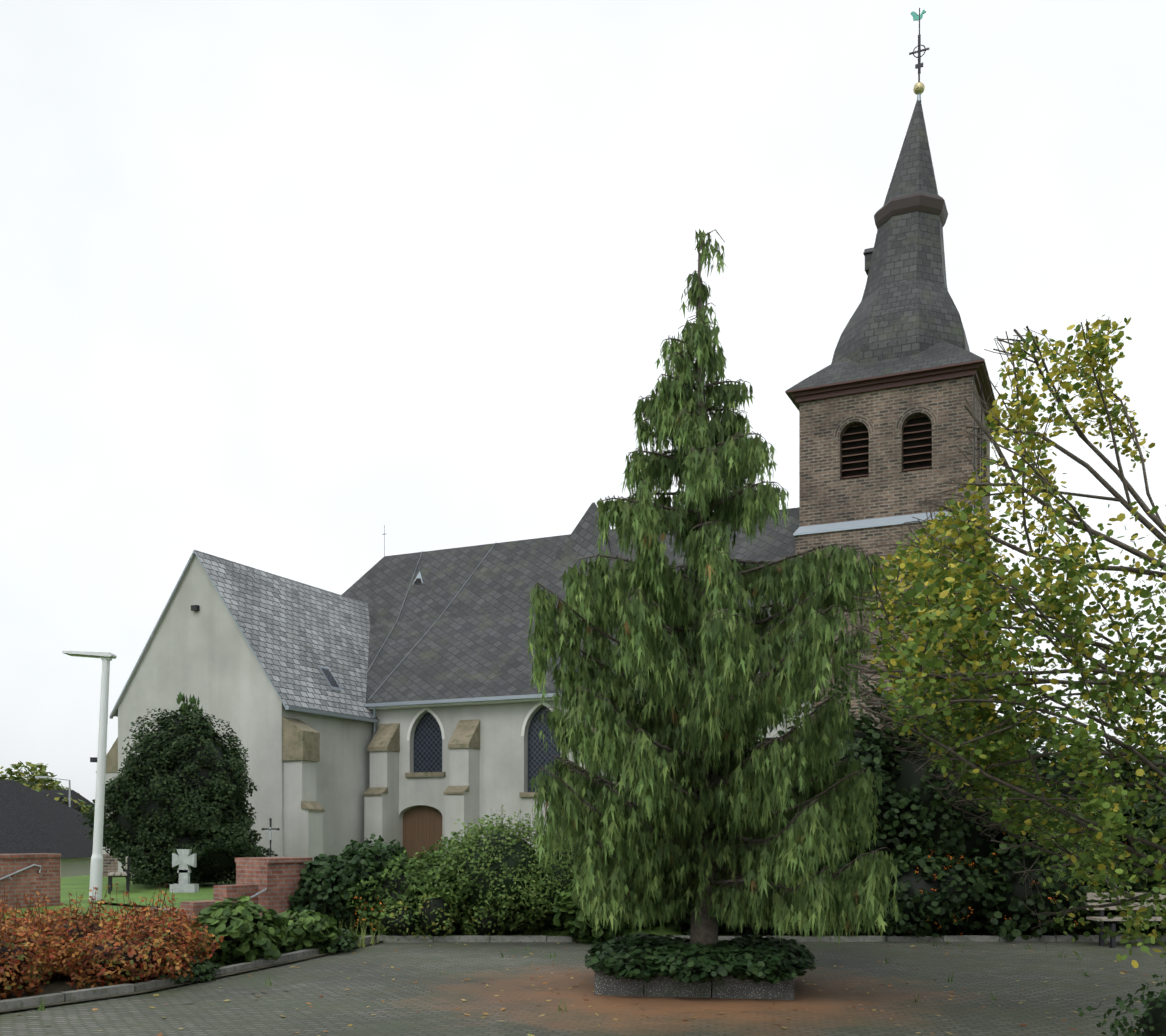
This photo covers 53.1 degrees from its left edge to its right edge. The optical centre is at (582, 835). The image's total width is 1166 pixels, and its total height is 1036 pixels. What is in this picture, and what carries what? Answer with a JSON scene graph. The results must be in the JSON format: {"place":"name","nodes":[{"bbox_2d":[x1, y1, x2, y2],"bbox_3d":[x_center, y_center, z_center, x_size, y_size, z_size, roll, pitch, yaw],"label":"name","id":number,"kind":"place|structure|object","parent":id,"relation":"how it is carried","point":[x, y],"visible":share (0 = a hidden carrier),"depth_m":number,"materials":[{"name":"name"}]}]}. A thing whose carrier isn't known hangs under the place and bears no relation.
{"place":"outdoors","nodes":[
{"label":"outdoors","id":0,"kind":"place"},
{"bbox_2d":[108,856,129,893],"bbox_3d":[-11.327,0.964,28.471,0.460,0.860,1.800,0,0,-21],"label":"bench","id":1,"kind":"object","parent":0,"point":[126,874],"depth_m":27.90,"materials":[{"name":"beige wood"}]},
{"bbox_2d":[0,936,546,1011],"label":"bed soil","id":2,"kind":"structure","parent":0,"point":[58,985],"depth_m":13.59,"materials":[{"name":"brown soil"}]},
{"bbox_2d":[0,883,222,998],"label":"spirea shrub","id":3,"kind":"object","parent":2,"relation":"on","point":[34,951],"visible":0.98,"depth_m":13.64,"materials":[{"name":"orange plant"}]},
{"bbox_2d":[135,895,379,983],"bbox_3d":[-5.404,1.331,13.775,2.019,1.006,11.805,0,0,23],"label":"green shrub","id":4,"kind":"object","parent":2,"relation":"on","point":[245,930],"visible":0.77,"depth_m":15.84,"materials":[{"name":"green plant"}]},
{"bbox_2d":[287,834,411,934],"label":"shrub","id":5,"kind":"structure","parent":2,"relation":"on","point":[324,879],"depth_m":20.22,"materials":[{"name":"green plant"}]},
{"bbox_2d":[332,826,534,940],"bbox_3d":[-2.461,0.801,20.876,3.900,1.990,3.507,0,0,-1],"label":"bush","id":6,"kind":"object","parent":2,"relation":"on","point":[412,901],"visible":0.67,"depth_m":19.84,"materials":[{"name":"green plant"}]},
{"bbox_2d":[0,942,1165,1035],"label":"plaza paving","id":7,"kind":"structure","parent":0,"point":[197,1008],"depth_m":12.70,"materials":[{"name":"grey stone"}]},
{"bbox_2d":[0,935,1165,1012],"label":"plaza kerb","id":8,"kind":"structure","parent":7,"relation":"on","point":[21,1002],"depth_m":19.49,"materials":[{"name":"concrete"}]},
{"bbox_2d":[19,939,1165,1035],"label":"fallen leaves","id":9,"kind":"object","parent":7,"relation":"on","point":[161,1034],"visible":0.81,"depth_m":12.91,"materials":[{"name":"brown plant"}]},
{"bbox_2d":[594,963,793,999],"bbox_3d":[1.393,1.610,13.940,2.200,0.360,2.200,0,0,9],"label":"planter","id":10,"kind":"object","parent":7,"relation":"on","point":[667,986],"visible":0.35,"depth_m":12.85,"materials":[{"name":"concrete"}]},
{"bbox_2d":[583,932,817,984],"bbox_3d":[1.397,1.432,13.954,2.780,0.371,3.286,0,0,-1],"label":"ivy","id":11,"kind":"object","parent":10,"relation":"in","point":[648,957],"visible":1,"depth_m":12.80,"materials":[{"name":"green plant"}]},
{"bbox_2d":[1077,968,1165,1035],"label":"shrub","id":12,"kind":"object","parent":7,"relation":"on","point":[1152,1021],"visible":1,"depth_m":8.86,"materials":[{"name":"green plant"}]},
{"bbox_2d":[1086,893,1165,947],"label":"bench","id":13,"kind":"object","parent":7,"relation":"on","point":[1112,922],"visible":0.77,"depth_m":18.85,"materials":[{"name":"beige wood"}]},
{"bbox_2d":[0,0,1165,803],"label":"sky","id":14,"kind":"structure","parent":0,"point":[284,284],"materials":[{"name":"white"}]},
{"bbox_2d":[4,875,1164,941],"bbox_3d":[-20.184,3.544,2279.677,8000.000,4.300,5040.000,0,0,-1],"label":"terrain","id":15,"kind":"structure","parent":0,"point":[73,885],"depth_m":25.26,"materials":[{"name":"green plant"}]},
{"bbox_2d":[0,761,93,813],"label":"trees","id":16,"kind":"object","parent":15,"relation":"on","point":[31,781],"depth_m":82.59,"materials":[{"name":"green plant"}]},
{"bbox_2d":[0,780,94,876],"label":"houses","id":17,"kind":"structure","parent":15,"relation":"on","point":[32,821],"depth_m":50.21,"materials":[{"name":"grey"}]},
{"bbox_2d":[35,776,70,806],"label":"street lamp","id":18,"kind":"object","parent":15,"relation":"on","point":[60,779],"visible":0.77,"depth_m":59.49,"materials":[{"name":"grey metal"}]},
{"bbox_2d":[62,651,116,900],"bbox_3d":[-10.513,-1.203,24.874,1.020,5.406,0.384,0,0,-1],"label":"street lamp","id":19,"kind":"object","parent":15,"relation":"on","point":[96,873],"visible":0.88,"depth_m":24.79,"materials":[{"name":"white metal"}]},
{"bbox_2d":[0,853,312,922],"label":"brick garden wall","id":20,"kind":"structure","parent":15,"relation":"on","point":[278,878],"depth_m":20.22,"materials":[{"name":"brick"}]},
{"bbox_2d":[0,864,266,899],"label":"handrails","id":21,"kind":"object","parent":20,"relation":"attached to","point":[32,865],"visible":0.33,"depth_m":22.12,"materials":[{"name":"grey metal"}]},
{"bbox_2d":[78,692,277,884],"bbox_3d":[-10.976,-1.254,31.968,5.087,5.150,5.544,0,0,-1],"label":"yew tree","id":22,"kind":"object","parent":15,"relation":"on","point":[181,782],"visible":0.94,"depth_m":30.66,"materials":[{"name":"green plant"}]},
{"bbox_2d":[170,849,198,892],"bbox_3d":[-9.737,0.869,28.481,0.600,1.050,0.336,0,0,-1],"label":"stone cross","id":23,"kind":"object","parent":15,"relation":"on","point":[184,860],"visible":1,"depth_m":28.40,"materials":[{"name":"grey stone"}]},
{"bbox_2d":[261,818,279,856],"bbox_3d":[-7.637,0.486,28.488,0.450,1.815,0.098,0,0,-1],"label":"cross","id":24,"kind":"object","parent":15,"relation":"on","point":[270,829],"visible":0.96,"depth_m":28.48,"materials":[{"name":"grey metal"}]},
{"bbox_2d":[426,805,657,943],"bbox_3d":[-0.601,0.489,20.838,4.549,2.662,3.921,0,0,-1],"label":"privet hedge","id":25,"kind":"object","parent":15,"relation":"on","point":[518,890],"visible":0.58,"depth_m":19.80,"materials":[{"name":"green plant"}]},
{"bbox_2d":[96,8,1001,876],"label":"church","id":26,"kind":"structure","parent":15,"relation":"on","point":[390,698],"depth_m":38.28,"materials":[{"name":"paint"}]},
{"bbox_2d":[625,665,1165,941],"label":"tall shrub","id":27,"kind":"object","parent":15,"relation":"on","point":[956,870],"visible":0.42,"depth_m":19.92,"materials":[{"name":"green plant"}]},
{"bbox_2d":[841,314,1165,967],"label":"lime tree","id":28,"kind":"object","parent":15,"relation":"on","point":[943,582],"depth_m":11.16,"materials":[{"name":"green plant"}]},
{"bbox_2d":[525,229,900,944],"bbox_3d":[1.514,-2.878,13.967,4.292,8.756,5.934,0,0,-1],"label":"conifer tree","id":29,"kind":"object","parent":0,"point":[747,799],"depth_m":13.02,"materials":[{"name":"green plant"}]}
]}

